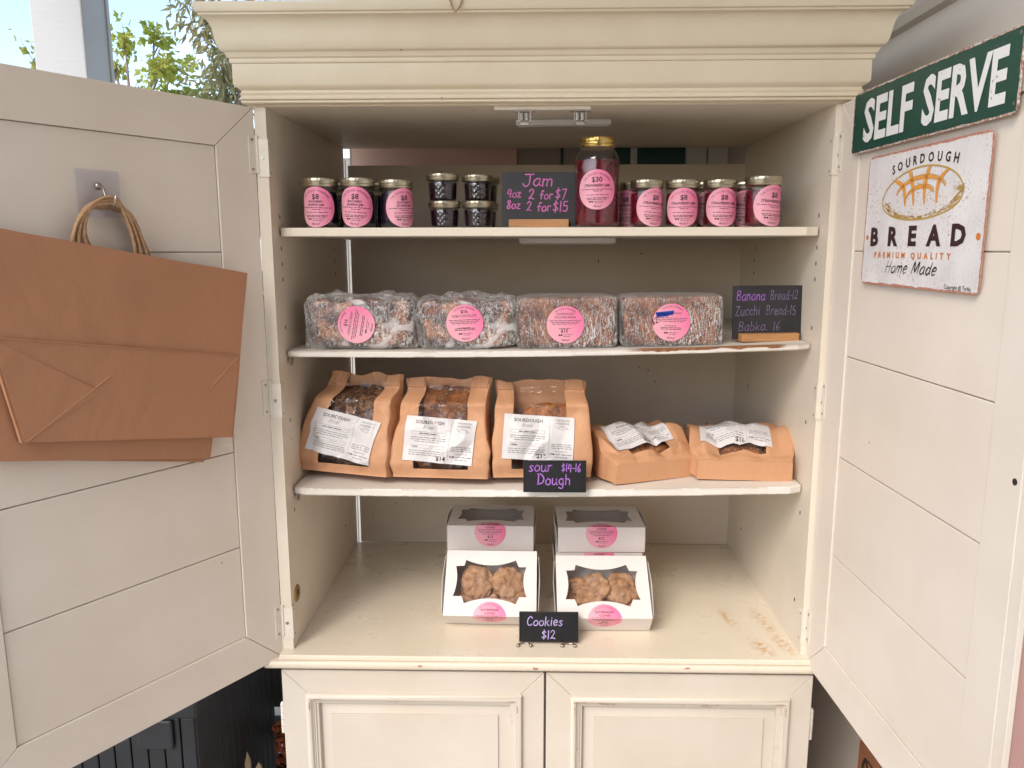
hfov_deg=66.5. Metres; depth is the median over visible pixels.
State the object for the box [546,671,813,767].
lower door
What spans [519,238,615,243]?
light bar
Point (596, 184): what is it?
jam jar
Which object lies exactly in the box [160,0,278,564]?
willow tree
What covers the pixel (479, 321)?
wrapped loaf
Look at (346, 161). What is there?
white board panel
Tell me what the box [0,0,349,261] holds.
sky
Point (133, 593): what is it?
upper door
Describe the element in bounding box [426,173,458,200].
jam jar
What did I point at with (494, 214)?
jam jar
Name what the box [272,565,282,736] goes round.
weathered fence
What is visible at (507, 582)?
cookie
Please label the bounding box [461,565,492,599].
cookie
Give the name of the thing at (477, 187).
jam jar
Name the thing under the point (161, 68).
maple tree
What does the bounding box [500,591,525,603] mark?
cookie
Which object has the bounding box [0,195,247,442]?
paper shopping bag
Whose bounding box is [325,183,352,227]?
jam jar
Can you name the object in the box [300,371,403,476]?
bread bag
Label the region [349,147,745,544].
back wall
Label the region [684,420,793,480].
bread bag
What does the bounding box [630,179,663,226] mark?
jam jar
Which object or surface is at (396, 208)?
jam jar
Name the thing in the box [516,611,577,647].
price plate
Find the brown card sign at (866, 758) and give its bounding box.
[857,740,881,767]
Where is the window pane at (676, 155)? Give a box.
[560,147,684,164]
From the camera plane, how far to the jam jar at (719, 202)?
1.59 m
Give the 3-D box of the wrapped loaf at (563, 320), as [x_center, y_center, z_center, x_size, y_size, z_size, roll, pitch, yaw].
[0.116,-0.139,1.689,0.218,0.113,0.122,-1,10,1]
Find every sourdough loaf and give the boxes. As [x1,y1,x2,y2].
[327,384,384,466]
[413,385,470,469]
[520,402,566,461]
[628,441,669,453]
[718,443,765,454]
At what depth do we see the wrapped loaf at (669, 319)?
1.63 m
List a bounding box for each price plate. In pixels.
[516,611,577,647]
[523,460,585,492]
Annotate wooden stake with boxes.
[245,752,251,767]
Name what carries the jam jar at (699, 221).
on the armoire
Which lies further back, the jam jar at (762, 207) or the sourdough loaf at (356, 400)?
the sourdough loaf at (356, 400)
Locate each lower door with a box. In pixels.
[280,668,543,767]
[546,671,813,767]
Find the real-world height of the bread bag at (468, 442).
0.229 m
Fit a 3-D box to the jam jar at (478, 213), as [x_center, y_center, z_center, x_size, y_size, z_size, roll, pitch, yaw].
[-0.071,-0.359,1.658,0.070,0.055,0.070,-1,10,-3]
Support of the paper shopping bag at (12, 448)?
hanging from the adhesive hook
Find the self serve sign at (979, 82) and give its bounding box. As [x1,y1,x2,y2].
[851,24,1023,154]
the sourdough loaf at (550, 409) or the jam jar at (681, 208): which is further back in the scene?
the sourdough loaf at (550, 409)
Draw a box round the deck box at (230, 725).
[72,667,277,767]
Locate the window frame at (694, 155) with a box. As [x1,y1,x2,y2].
[630,147,727,163]
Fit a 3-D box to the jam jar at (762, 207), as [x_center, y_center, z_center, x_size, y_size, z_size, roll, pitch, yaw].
[0.514,-0.373,1.603,0.074,0.100,0.074,0,10,1]
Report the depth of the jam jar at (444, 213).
1.64 m
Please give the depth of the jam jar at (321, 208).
1.60 m
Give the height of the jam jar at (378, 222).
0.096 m
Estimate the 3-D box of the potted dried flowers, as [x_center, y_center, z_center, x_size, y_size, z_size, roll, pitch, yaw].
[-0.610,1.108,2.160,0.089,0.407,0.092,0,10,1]
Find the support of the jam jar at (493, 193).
on the jam jar at (494, 214)
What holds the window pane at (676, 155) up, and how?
in the back wall at (554, 156)
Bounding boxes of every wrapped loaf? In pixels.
[304,289,426,349]
[414,290,519,348]
[515,293,617,348]
[615,292,722,345]
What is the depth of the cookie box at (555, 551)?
1.92 m
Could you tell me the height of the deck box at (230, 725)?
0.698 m
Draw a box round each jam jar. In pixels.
[302,177,338,226]
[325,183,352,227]
[340,177,375,227]
[364,183,391,227]
[379,179,412,227]
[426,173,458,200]
[428,201,460,227]
[462,174,492,200]
[462,201,494,226]
[490,177,499,202]
[491,203,498,226]
[574,136,619,226]
[617,182,645,226]
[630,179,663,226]
[665,179,699,226]
[689,182,719,226]
[703,179,737,226]
[730,181,761,226]
[744,175,782,226]
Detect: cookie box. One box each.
[441,550,539,624]
[446,505,536,550]
[446,538,535,556]
[552,530,643,567]
[553,506,645,551]
[553,555,653,629]
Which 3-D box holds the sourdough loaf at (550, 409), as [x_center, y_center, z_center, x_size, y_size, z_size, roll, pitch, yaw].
[0.086,0.118,1.738,0.158,0.155,0.090,0,10,-1]
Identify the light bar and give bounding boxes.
[516,119,610,127]
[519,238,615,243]
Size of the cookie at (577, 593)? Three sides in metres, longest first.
0.082 x 0.081 x 0.031 m
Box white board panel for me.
[343,158,360,541]
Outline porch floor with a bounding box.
[274,707,285,758]
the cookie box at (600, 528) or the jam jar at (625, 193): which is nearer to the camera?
the jam jar at (625, 193)
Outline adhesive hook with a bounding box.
[79,168,116,217]
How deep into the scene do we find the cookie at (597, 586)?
1.81 m
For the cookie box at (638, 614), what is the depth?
1.78 m
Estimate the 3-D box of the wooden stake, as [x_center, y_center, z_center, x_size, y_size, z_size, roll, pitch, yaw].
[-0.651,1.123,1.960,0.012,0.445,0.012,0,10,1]
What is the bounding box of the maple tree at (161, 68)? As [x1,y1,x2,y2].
[7,9,208,96]
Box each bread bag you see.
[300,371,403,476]
[389,376,492,478]
[492,379,592,477]
[590,420,693,484]
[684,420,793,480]
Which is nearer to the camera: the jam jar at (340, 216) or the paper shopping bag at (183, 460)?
the paper shopping bag at (183, 460)
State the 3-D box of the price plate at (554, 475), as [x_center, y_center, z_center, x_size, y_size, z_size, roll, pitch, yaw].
[0.090,0.194,1.657,0.133,0.068,0.030,0,10,1]
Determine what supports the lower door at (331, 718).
in the armoire
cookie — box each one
[456,591,476,602]
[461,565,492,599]
[485,591,499,599]
[492,566,523,598]
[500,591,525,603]
[566,577,588,605]
[582,572,610,601]
[606,572,638,604]
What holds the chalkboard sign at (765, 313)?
on the armoire
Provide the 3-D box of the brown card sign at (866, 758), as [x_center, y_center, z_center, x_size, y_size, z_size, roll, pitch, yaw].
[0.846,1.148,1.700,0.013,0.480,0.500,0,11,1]
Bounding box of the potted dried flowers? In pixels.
[272,716,286,767]
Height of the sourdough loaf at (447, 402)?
0.192 m
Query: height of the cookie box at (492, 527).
0.065 m
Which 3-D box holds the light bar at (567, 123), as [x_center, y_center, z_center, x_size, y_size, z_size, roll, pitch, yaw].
[0.110,-0.559,1.677,0.203,0.014,0.034,0,10,1]
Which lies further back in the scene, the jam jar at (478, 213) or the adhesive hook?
the jam jar at (478, 213)
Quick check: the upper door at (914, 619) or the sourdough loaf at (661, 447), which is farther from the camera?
the sourdough loaf at (661, 447)
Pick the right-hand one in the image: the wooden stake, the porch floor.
the porch floor
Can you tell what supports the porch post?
on the porch floor
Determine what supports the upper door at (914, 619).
in the armoire
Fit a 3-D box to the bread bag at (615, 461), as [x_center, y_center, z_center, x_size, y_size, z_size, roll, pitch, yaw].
[0.274,0.138,1.833,0.242,0.110,0.272,-3,10,-18]
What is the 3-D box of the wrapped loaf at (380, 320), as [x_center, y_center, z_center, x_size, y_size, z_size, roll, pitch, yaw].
[-0.323,-0.144,1.703,0.276,0.124,0.135,-1,10,0]
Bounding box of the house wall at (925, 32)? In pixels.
[807,0,1023,767]
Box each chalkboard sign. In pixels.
[502,172,574,226]
[732,285,801,341]
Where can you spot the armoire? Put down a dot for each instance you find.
(864, 566)
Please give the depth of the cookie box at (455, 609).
1.81 m
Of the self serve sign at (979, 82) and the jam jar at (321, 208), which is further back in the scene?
the jam jar at (321, 208)
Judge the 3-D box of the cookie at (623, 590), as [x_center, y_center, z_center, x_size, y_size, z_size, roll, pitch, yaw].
[0.253,0.476,1.819,0.085,0.032,0.082,-18,58,-16]
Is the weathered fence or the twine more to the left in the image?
the weathered fence
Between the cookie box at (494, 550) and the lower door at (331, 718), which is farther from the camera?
the cookie box at (494, 550)
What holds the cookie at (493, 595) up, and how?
in the cookie box at (455, 609)
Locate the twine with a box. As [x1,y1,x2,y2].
[449,0,462,11]
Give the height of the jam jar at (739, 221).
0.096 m
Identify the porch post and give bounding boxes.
[29,0,114,82]
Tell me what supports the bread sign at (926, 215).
attached to the armoire
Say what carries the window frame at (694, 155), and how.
in the back wall at (554, 156)
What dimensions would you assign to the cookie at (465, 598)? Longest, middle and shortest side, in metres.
0.074 x 0.072 x 0.029 m
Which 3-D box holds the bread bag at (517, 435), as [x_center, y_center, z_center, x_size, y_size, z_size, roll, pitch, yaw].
[0.065,0.103,1.729,0.226,0.220,0.115,0,10,-1]
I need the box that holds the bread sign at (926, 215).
[861,129,994,294]
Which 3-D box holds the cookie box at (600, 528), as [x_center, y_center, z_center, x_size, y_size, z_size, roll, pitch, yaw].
[0.219,0.366,1.982,0.227,0.065,0.156,0,10,0]
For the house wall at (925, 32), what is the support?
on the porch floor
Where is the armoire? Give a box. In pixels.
[0,0,1023,767]
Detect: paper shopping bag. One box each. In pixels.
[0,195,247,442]
[0,201,212,461]
[68,205,203,461]
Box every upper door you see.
[0,63,284,767]
[804,67,1023,767]
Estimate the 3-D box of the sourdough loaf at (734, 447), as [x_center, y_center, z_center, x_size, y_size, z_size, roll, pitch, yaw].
[0.520,0.141,1.812,0.153,0.077,0.183,1,10,6]
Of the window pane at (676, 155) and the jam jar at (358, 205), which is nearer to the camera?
the jam jar at (358, 205)

